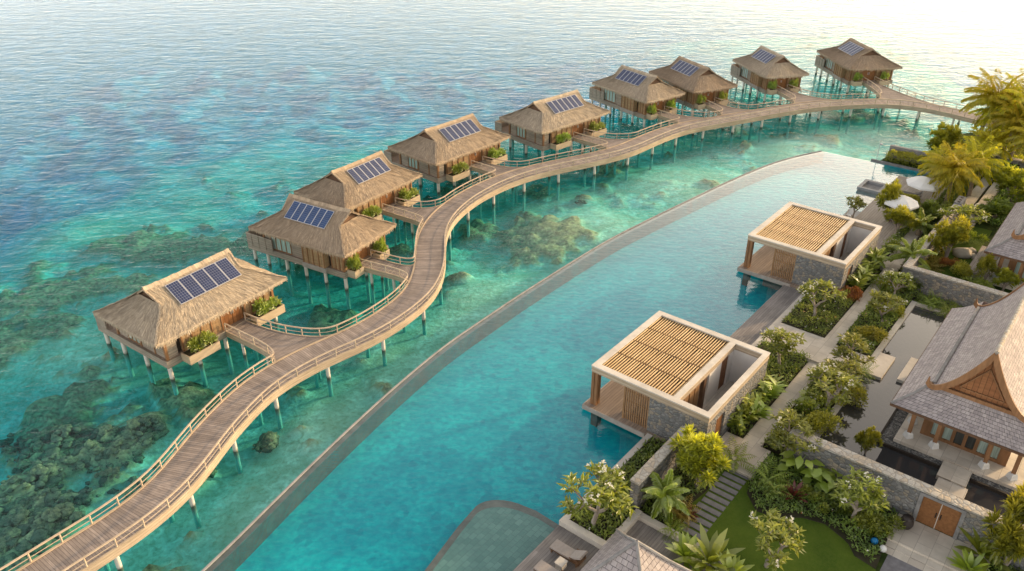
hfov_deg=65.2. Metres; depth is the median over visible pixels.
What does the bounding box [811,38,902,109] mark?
overwater villa
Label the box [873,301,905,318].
shrub
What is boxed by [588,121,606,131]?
planter shrub
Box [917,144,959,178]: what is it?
palm tree
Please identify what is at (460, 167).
planter shrub
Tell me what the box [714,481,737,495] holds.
stepping stone
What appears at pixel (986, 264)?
conical shrub
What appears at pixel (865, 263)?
ginger plant
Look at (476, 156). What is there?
door
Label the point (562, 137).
planter shrub
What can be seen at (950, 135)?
leafy tree
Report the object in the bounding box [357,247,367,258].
door
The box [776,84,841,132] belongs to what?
access bridge
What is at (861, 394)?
shrub
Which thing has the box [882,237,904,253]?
flowering shrub
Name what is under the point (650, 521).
garden kerb
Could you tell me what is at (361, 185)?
overwater villa
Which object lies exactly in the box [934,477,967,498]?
stone slab
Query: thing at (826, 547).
lawn
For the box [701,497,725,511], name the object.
stepping stone
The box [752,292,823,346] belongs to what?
garden kerb
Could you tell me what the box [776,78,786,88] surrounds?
door
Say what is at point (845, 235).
partition door
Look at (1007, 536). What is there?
leafy tree
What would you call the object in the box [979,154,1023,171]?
stone wall
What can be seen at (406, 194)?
planter shrub
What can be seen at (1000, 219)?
ground cover
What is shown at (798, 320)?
ground cover
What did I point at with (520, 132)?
window
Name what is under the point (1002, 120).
palm tree
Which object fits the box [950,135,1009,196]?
palm tree
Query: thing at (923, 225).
palm
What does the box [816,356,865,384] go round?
frangipani tree
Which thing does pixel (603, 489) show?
frangipani tree
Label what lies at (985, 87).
palm tree
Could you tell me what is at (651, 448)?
ground cover
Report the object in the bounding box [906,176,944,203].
parasol
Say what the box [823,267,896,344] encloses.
garden path
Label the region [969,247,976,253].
boulder
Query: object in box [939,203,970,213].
shrub
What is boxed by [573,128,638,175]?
access bridge
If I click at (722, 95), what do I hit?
planter shrub
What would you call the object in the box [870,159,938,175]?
pool kerb
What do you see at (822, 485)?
elephant ear plant
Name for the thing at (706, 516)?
stepping stone
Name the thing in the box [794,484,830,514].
shrub
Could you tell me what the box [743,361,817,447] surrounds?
garden path
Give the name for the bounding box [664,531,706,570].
rosette plant
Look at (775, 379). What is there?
ginger plant
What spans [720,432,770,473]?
garden path
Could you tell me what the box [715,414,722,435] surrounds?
door
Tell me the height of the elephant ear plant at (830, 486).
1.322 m
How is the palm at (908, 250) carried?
on the planting soil
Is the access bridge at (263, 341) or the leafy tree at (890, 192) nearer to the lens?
the access bridge at (263, 341)
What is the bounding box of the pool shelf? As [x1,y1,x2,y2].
[433,507,553,570]
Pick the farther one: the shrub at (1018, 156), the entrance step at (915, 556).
the shrub at (1018, 156)
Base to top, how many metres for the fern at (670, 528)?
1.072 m
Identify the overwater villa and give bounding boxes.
[92,248,287,395]
[246,193,396,309]
[293,151,422,241]
[384,113,509,207]
[495,89,610,181]
[589,65,685,137]
[646,56,737,135]
[729,45,808,118]
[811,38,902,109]
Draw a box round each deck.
[513,520,712,570]
[854,176,947,251]
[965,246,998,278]
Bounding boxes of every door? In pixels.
[221,305,243,326]
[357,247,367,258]
[381,192,392,206]
[470,150,480,163]
[572,123,582,135]
[655,101,662,110]
[703,92,713,101]
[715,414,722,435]
[718,356,727,388]
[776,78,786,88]
[839,232,847,257]
[844,267,850,287]
[862,70,875,79]
[916,497,941,527]
[934,505,961,536]
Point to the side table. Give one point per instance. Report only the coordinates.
(560, 562)
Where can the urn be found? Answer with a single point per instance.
(908, 519)
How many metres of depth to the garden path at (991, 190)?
85.58 m
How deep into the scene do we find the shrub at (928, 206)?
79.39 m
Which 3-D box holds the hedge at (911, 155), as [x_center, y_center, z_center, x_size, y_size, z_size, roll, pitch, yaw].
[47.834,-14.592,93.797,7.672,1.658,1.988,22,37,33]
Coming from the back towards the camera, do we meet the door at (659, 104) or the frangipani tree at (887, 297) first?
the door at (659, 104)
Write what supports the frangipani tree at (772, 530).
on the lawn at (826, 547)
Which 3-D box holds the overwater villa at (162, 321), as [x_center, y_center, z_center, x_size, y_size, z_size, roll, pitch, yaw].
[-25.531,2.823,64.430,10.140,10.280,12.275,19,35,30]
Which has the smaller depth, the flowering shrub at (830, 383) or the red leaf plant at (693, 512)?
the red leaf plant at (693, 512)
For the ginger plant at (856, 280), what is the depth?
67.99 m
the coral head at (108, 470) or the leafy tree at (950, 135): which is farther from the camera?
the leafy tree at (950, 135)
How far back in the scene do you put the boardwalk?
60.30 m
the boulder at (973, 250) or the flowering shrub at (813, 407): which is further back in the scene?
the boulder at (973, 250)
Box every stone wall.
[630,425,689,509]
[785,429,1023,570]
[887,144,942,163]
[902,203,1008,307]
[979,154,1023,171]
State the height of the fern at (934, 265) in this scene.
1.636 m
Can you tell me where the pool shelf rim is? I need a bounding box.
[425,500,557,570]
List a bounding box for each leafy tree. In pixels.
[668,423,734,489]
[853,425,883,454]
[875,178,902,213]
[881,204,922,233]
[925,121,965,154]
[926,214,972,256]
[978,479,1023,566]
[990,267,1023,290]
[991,164,1023,204]
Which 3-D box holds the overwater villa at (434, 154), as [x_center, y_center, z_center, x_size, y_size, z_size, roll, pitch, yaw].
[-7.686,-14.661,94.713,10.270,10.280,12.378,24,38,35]
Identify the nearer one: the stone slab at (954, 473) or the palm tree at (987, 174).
the stone slab at (954, 473)
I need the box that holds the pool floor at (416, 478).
[214,152,923,570]
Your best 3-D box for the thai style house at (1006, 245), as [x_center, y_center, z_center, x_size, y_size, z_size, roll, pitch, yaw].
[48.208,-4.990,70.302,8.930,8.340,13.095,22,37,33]
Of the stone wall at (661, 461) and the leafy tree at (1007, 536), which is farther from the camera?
the stone wall at (661, 461)
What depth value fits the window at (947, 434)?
50.98 m
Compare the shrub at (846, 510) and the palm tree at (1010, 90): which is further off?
the palm tree at (1010, 90)
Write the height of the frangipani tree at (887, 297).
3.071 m
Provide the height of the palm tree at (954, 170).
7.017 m
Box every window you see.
[127,334,140,344]
[270,237,291,254]
[408,157,417,169]
[516,126,524,138]
[604,89,615,102]
[740,66,748,78]
[825,58,832,69]
[928,422,942,437]
[939,426,954,442]
[951,431,965,447]
[962,435,977,452]
[974,440,988,456]
[989,446,1001,461]
[1013,262,1023,278]
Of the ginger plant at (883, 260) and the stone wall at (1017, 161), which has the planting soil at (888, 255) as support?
the ginger plant at (883, 260)
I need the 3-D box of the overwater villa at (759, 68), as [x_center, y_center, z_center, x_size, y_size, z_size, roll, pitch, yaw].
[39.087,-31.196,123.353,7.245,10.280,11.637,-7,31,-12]
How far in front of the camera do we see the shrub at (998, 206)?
79.93 m
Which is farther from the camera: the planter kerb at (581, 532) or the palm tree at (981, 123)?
the palm tree at (981, 123)
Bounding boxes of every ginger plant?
[726,404,746,435]
[736,392,762,423]
[743,392,772,420]
[751,379,769,402]
[758,375,788,400]
[760,370,788,396]
[845,270,870,289]
[852,264,875,281]
[856,258,881,272]
[868,248,890,264]
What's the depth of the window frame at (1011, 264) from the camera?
69.42 m
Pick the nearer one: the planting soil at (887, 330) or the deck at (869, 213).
the planting soil at (887, 330)
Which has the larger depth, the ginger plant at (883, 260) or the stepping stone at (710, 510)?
the ginger plant at (883, 260)
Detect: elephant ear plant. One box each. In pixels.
[776,450,824,481]
[798,390,817,404]
[800,466,839,492]
[816,471,849,499]
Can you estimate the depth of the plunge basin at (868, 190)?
88.32 m
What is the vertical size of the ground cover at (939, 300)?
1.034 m
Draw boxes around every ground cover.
[572,434,665,539]
[641,465,713,526]
[730,396,777,435]
[748,452,898,561]
[755,339,810,388]
[762,358,854,452]
[781,289,854,336]
[838,284,917,354]
[843,222,910,296]
[914,290,963,311]
[922,245,946,270]
[926,177,979,231]
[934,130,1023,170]
[982,186,1022,230]
[988,558,1023,570]
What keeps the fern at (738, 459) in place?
on the ground at (993, 227)
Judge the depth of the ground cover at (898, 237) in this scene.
76.12 m
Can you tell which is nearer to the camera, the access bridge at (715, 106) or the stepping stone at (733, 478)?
the stepping stone at (733, 478)
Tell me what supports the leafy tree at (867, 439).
in the pond water
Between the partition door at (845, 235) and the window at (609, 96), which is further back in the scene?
the window at (609, 96)
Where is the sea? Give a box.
[0,0,1023,152]
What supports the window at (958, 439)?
in the thai style house at (959, 397)
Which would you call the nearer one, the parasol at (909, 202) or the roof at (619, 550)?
the roof at (619, 550)
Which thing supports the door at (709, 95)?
in the overwater villa at (692, 80)
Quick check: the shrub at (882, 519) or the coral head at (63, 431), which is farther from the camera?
the coral head at (63, 431)
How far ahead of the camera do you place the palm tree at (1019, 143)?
86.81 m
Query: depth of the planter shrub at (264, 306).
63.87 m
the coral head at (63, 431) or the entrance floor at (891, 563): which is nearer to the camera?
the entrance floor at (891, 563)
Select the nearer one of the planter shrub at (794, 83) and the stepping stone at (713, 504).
the stepping stone at (713, 504)
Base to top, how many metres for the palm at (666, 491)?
3.175 m
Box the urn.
[899,514,913,529]
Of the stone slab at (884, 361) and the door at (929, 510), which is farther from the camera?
the stone slab at (884, 361)
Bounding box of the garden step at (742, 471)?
[731,464,755,479]
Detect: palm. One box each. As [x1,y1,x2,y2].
[640,468,689,524]
[865,247,890,273]
[885,235,937,270]
[903,208,936,239]
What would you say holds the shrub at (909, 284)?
on the planting soil at (887, 330)
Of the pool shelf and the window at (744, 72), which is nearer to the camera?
the pool shelf
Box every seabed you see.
[0,0,1023,181]
[0,33,985,570]
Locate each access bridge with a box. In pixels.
[224,312,336,394]
[360,249,414,310]
[382,196,444,252]
[471,156,529,210]
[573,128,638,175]
[656,106,714,150]
[703,97,757,138]
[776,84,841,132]
[862,76,944,126]
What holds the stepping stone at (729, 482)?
on the lawn at (826, 547)
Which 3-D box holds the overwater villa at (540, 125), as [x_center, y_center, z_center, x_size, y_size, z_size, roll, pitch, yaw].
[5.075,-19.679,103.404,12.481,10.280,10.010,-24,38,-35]
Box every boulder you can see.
[952,248,972,258]
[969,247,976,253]
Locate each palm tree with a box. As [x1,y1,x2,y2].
[917,140,990,205]
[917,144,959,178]
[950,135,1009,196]
[959,68,1023,150]
[962,119,1020,176]
[968,86,1019,133]
[982,68,1023,156]
[985,93,1023,149]
[1003,120,1023,162]
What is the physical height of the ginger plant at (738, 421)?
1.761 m
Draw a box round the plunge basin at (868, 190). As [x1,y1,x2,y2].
[855,179,888,203]
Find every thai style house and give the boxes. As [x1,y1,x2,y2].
[890,283,1023,490]
[984,202,1023,289]
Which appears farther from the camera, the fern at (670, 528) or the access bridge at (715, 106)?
the access bridge at (715, 106)
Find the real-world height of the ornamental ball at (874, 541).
0.420 m
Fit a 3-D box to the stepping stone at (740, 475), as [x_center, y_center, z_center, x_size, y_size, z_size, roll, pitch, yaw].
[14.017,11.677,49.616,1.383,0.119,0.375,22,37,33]
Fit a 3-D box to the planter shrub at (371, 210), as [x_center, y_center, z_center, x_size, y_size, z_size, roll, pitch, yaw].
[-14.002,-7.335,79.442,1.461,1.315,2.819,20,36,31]
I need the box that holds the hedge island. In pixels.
[881,157,923,169]
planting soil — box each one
[640,468,708,524]
[727,396,778,437]
[747,457,897,568]
[760,343,807,395]
[763,376,854,455]
[781,292,853,337]
[837,288,918,356]
[843,227,908,301]
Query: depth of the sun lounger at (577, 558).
43.58 m
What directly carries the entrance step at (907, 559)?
on the ground at (993, 227)
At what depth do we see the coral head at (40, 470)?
52.74 m
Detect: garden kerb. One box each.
[639,512,721,563]
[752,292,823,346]
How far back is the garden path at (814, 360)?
59.30 m
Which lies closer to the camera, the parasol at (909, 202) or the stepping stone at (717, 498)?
the stepping stone at (717, 498)
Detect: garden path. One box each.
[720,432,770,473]
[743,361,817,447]
[763,325,868,370]
[805,356,823,364]
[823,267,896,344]
[880,250,904,271]
[900,228,922,245]
[958,177,992,222]
[968,180,998,231]
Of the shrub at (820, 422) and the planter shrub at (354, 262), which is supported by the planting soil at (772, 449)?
the shrub at (820, 422)
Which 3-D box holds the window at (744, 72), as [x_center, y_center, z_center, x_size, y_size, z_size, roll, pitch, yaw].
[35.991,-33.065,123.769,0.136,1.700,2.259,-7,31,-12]
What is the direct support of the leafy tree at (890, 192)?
on the deck at (869, 213)
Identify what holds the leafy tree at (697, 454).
on the planting soil at (698, 495)
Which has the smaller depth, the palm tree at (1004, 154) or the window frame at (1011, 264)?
the window frame at (1011, 264)
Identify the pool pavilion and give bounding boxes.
[582,310,769,441]
[737,202,881,293]
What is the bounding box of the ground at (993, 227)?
[642,130,1023,570]
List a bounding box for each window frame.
[920,419,1010,466]
[1007,260,1021,279]
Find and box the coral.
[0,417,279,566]
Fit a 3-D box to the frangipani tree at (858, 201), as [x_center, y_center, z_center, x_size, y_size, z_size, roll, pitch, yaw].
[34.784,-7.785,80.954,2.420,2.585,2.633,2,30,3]
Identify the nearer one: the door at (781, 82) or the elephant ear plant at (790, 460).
the elephant ear plant at (790, 460)
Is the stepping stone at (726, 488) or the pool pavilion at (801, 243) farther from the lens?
the pool pavilion at (801, 243)
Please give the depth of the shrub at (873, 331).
61.36 m
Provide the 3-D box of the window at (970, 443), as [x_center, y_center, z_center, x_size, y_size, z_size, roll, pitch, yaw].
[28.780,9.509,50.000,0.677,1.970,0.140,22,37,33]
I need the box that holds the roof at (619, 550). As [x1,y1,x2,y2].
[580,528,691,570]
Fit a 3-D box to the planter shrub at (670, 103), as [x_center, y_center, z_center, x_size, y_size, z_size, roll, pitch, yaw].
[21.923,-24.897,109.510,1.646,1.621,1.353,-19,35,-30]
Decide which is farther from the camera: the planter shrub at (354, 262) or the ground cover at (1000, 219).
the ground cover at (1000, 219)
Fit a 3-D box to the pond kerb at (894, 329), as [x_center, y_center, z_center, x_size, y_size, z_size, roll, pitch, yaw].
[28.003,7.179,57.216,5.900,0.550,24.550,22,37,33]
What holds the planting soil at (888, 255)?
on the ground at (993, 227)
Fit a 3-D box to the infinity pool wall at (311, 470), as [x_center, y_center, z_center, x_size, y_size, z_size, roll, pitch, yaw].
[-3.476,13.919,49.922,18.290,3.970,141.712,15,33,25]
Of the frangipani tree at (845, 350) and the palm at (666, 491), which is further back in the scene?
the frangipani tree at (845, 350)
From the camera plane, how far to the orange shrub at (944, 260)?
72.44 m
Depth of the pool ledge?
82.60 m
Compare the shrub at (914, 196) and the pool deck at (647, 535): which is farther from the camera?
the shrub at (914, 196)
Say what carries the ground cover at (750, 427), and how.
on the planting soil at (756, 421)
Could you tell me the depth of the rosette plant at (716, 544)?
43.02 m
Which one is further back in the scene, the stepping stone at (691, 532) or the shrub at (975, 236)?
the shrub at (975, 236)
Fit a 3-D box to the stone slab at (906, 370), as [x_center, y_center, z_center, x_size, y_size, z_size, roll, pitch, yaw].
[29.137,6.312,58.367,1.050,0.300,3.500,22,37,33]
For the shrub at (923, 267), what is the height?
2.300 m
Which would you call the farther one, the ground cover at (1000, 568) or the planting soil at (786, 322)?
the planting soil at (786, 322)
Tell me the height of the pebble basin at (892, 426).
0.400 m
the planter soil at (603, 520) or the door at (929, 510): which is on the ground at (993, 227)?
the planter soil at (603, 520)
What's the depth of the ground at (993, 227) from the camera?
78.31 m
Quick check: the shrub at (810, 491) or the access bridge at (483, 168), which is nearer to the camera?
the shrub at (810, 491)
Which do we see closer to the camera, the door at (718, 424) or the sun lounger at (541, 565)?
the sun lounger at (541, 565)
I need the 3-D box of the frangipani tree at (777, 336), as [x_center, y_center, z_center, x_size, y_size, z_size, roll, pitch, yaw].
[19.470,4.714,58.126,3.423,3.360,3.146,13,33,22]
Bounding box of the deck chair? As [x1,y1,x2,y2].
[845,208,853,217]
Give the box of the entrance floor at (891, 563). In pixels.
[880,554,921,570]
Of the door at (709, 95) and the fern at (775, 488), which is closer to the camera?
the fern at (775, 488)
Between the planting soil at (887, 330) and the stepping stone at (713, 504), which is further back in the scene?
the planting soil at (887, 330)
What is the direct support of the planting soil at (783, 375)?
on the ground at (993, 227)
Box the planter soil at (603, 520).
[571,437,663,540]
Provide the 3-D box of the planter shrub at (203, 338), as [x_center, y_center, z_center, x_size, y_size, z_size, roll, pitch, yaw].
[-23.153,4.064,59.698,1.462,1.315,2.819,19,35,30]
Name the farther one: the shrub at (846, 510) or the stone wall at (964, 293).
the stone wall at (964, 293)
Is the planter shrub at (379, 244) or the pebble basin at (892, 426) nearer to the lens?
the pebble basin at (892, 426)
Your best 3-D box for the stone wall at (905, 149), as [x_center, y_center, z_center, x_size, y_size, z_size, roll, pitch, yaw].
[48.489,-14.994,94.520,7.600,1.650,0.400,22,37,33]
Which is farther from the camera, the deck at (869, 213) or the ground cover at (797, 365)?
the deck at (869, 213)
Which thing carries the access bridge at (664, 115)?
on the seabed at (132, 201)
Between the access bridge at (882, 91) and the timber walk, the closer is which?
the timber walk
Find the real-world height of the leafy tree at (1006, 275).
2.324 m
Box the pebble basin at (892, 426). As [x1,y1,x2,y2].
[876,408,1014,496]
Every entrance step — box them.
[885,540,952,570]
[885,546,936,570]
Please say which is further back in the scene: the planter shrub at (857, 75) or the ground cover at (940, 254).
the planter shrub at (857, 75)
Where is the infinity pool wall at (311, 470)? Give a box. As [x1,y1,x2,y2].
[201,150,823,570]
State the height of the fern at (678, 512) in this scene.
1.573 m
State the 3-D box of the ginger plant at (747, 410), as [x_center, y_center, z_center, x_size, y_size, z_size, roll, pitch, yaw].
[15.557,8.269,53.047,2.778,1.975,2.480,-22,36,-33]
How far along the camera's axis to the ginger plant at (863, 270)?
68.72 m
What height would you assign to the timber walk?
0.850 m
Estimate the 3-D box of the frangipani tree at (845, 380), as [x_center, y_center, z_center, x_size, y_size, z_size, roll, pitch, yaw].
[21.205,7.235,53.490,3.672,3.646,3.918,19,35,30]
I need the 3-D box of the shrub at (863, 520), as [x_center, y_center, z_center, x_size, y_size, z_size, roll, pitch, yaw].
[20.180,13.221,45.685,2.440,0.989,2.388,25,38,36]
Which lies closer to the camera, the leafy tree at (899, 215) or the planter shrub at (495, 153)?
the leafy tree at (899, 215)
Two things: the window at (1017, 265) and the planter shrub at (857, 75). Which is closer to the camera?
the window at (1017, 265)
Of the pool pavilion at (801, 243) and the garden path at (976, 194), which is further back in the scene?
the garden path at (976, 194)
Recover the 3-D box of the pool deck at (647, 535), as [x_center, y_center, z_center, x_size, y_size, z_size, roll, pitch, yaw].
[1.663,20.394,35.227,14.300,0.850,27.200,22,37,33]
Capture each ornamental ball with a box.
[871,537,878,544]
[880,545,886,552]
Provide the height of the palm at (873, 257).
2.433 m
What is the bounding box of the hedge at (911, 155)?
[885,149,929,166]
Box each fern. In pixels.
[657,514,690,542]
[663,493,700,528]
[723,434,756,473]
[744,456,794,496]
[760,473,793,504]
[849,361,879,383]
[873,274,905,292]
[917,288,946,312]
[925,256,946,272]
[932,300,960,317]
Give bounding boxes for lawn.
[674,469,875,570]
[931,226,991,278]
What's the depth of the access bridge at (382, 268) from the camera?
71.19 m
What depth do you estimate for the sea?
169.78 m
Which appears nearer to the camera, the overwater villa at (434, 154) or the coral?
the coral
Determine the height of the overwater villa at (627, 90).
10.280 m
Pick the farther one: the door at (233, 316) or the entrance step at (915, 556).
the door at (233, 316)
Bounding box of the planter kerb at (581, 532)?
[559,433,652,548]
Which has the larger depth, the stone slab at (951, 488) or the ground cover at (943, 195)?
the ground cover at (943, 195)
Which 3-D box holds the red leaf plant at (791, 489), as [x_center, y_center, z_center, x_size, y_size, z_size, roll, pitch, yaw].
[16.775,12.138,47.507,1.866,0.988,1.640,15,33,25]
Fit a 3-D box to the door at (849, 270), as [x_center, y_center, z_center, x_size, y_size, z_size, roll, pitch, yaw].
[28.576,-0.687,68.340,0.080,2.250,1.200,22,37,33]
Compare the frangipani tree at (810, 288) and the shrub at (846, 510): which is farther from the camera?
the frangipani tree at (810, 288)
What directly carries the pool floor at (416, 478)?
on the ground at (993, 227)
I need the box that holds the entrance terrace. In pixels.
[886,514,989,570]
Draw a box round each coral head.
[25,462,62,482]
[33,502,82,526]
[51,424,86,442]
[94,466,120,477]
[136,416,158,431]
[252,440,275,450]
[575,199,586,203]
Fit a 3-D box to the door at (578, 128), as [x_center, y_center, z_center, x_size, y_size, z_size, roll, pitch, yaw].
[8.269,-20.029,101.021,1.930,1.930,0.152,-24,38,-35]
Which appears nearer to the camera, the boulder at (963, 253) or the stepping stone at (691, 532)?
the stepping stone at (691, 532)
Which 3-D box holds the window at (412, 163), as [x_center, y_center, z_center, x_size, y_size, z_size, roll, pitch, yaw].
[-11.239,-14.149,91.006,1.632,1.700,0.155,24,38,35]
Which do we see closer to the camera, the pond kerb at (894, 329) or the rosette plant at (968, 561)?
the rosette plant at (968, 561)
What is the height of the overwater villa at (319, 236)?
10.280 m
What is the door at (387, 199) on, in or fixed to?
in the overwater villa at (361, 185)
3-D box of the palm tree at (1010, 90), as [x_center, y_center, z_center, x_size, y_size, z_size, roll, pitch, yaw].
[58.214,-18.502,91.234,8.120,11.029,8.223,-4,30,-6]
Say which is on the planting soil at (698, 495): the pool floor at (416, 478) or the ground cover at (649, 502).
the ground cover at (649, 502)
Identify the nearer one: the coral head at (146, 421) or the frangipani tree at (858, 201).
the coral head at (146, 421)
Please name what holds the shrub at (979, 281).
on the garden lawn
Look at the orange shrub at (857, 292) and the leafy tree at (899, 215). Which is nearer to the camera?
the orange shrub at (857, 292)
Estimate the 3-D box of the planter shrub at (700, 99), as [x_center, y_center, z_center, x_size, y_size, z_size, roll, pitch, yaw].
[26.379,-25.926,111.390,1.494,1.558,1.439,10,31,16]
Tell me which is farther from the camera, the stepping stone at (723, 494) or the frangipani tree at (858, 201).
the frangipani tree at (858, 201)
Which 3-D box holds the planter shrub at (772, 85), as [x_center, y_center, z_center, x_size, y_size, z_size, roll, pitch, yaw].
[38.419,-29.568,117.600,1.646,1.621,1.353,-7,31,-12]
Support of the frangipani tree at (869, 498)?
on the planting soil at (857, 554)
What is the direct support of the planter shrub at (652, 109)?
on the overwater villa at (627, 90)
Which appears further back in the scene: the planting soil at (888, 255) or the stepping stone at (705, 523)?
the planting soil at (888, 255)
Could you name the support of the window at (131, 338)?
in the overwater villa at (162, 321)
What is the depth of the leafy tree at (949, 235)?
71.98 m
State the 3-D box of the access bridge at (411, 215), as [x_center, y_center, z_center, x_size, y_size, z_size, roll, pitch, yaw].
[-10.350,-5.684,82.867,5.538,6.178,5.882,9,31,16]
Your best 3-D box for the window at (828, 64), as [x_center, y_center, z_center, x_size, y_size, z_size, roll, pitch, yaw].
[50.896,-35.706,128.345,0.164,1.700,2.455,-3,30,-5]
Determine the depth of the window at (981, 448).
49.88 m
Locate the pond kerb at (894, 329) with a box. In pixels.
[814,301,947,437]
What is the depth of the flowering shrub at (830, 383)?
56.74 m
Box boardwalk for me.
[0,93,1004,570]
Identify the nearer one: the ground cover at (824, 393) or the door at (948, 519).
the door at (948, 519)
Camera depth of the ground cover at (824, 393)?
54.17 m
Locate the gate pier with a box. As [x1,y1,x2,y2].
[954,195,966,220]
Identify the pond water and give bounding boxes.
[820,306,1006,529]
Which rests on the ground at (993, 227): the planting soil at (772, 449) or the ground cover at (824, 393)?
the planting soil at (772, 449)
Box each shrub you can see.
[186,330,219,352]
[252,296,281,315]
[346,252,361,270]
[361,204,381,217]
[371,236,387,252]
[398,187,419,200]
[451,161,468,173]
[487,147,505,157]
[554,132,571,143]
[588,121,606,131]
[646,103,656,114]
[666,98,675,108]
[696,94,706,103]
[718,91,727,99]
[767,79,777,89]
[786,386,834,417]
[788,78,798,86]
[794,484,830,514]
[798,409,845,435]
[806,367,838,385]
[826,489,853,517]
[829,285,863,301]
[831,385,867,407]
[845,504,884,536]
[850,325,889,343]
[853,72,862,80]
[859,507,905,539]
[869,274,903,290]
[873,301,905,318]
[880,71,889,79]
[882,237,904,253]
[899,274,920,291]
[903,193,921,205]
[909,264,930,289]
[910,199,946,221]
[937,257,961,266]
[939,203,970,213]
[950,260,973,278]
[960,275,995,288]
[963,230,989,242]
[970,197,1013,220]
[973,254,999,279]
[991,161,1020,184]
[1012,154,1023,158]
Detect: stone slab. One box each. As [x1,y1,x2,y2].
[865,352,895,379]
[896,357,917,383]
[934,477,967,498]
[936,460,971,487]
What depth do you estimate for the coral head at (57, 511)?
49.23 m
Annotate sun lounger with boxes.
[533,560,562,570]
[550,539,587,567]
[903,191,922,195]
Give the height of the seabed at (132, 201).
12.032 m
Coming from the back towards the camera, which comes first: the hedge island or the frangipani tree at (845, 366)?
the hedge island
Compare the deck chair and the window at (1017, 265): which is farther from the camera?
the deck chair
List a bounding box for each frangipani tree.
[557,459,638,525]
[748,507,806,570]
[760,326,806,367]
[766,407,822,458]
[795,278,847,318]
[807,363,863,407]
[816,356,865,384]
[830,331,876,368]
[830,464,890,521]
[845,195,867,217]
[865,288,908,325]
[882,269,916,295]
[937,203,991,240]
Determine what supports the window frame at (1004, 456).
in the thai style house at (959, 397)
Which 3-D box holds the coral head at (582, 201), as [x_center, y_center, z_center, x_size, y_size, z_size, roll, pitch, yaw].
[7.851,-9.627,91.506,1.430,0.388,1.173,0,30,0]
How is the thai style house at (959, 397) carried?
on the ground at (993, 227)
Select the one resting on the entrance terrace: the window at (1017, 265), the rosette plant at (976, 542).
the rosette plant at (976, 542)
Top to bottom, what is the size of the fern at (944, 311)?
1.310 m
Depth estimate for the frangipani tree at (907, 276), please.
66.45 m
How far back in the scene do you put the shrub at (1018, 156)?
92.59 m
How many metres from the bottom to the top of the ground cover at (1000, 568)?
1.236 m
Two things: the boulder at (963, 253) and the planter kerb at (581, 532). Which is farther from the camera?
the boulder at (963, 253)
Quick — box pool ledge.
[843,211,859,217]
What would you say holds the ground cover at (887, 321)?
on the planting soil at (887, 330)
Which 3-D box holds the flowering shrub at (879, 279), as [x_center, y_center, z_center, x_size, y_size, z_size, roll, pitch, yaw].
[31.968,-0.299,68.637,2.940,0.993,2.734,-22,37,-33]
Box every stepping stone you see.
[681,524,700,539]
[684,521,707,532]
[690,516,712,527]
[692,508,716,522]
[696,502,721,516]
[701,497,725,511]
[706,491,729,505]
[709,486,733,500]
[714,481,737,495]
[718,476,741,489]
[722,472,745,484]
[728,469,748,479]
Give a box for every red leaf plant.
[681,504,699,519]
[780,480,808,506]
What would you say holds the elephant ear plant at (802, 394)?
on the planting soil at (772, 449)
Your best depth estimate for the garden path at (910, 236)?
77.37 m
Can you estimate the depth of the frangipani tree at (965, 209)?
75.58 m
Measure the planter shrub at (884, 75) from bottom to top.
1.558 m
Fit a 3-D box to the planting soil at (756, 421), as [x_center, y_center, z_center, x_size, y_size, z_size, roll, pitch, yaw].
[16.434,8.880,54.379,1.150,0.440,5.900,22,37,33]
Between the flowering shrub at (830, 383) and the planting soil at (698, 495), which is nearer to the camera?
the planting soil at (698, 495)
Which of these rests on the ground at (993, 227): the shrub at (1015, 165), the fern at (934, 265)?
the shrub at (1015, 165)
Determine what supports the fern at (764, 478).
on the planting soil at (857, 554)
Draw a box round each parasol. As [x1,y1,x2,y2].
[883,195,918,222]
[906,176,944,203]
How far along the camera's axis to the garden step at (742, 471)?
49.46 m
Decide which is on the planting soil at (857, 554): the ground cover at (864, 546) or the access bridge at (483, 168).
the ground cover at (864, 546)
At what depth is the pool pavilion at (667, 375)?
54.13 m
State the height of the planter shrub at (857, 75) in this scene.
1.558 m
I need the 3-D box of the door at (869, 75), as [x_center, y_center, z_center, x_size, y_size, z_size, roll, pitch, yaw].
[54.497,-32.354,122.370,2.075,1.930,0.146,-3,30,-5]
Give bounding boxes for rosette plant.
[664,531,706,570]
[674,523,744,570]
[709,548,753,570]
[946,549,990,570]
[954,526,1010,570]
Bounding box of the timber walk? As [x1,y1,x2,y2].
[730,285,801,344]
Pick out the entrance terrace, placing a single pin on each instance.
(932, 544)
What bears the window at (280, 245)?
in the overwater villa at (319, 236)
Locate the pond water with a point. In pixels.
(914, 334)
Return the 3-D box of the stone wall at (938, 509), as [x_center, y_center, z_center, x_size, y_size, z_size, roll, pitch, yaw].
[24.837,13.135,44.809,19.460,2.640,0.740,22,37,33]
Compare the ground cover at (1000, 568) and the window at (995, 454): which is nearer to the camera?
the ground cover at (1000, 568)
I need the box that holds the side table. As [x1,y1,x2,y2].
[554,556,567,570]
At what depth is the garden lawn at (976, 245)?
76.01 m
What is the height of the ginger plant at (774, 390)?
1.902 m
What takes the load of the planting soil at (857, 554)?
on the ground at (993, 227)
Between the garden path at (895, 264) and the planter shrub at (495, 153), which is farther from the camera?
the planter shrub at (495, 153)

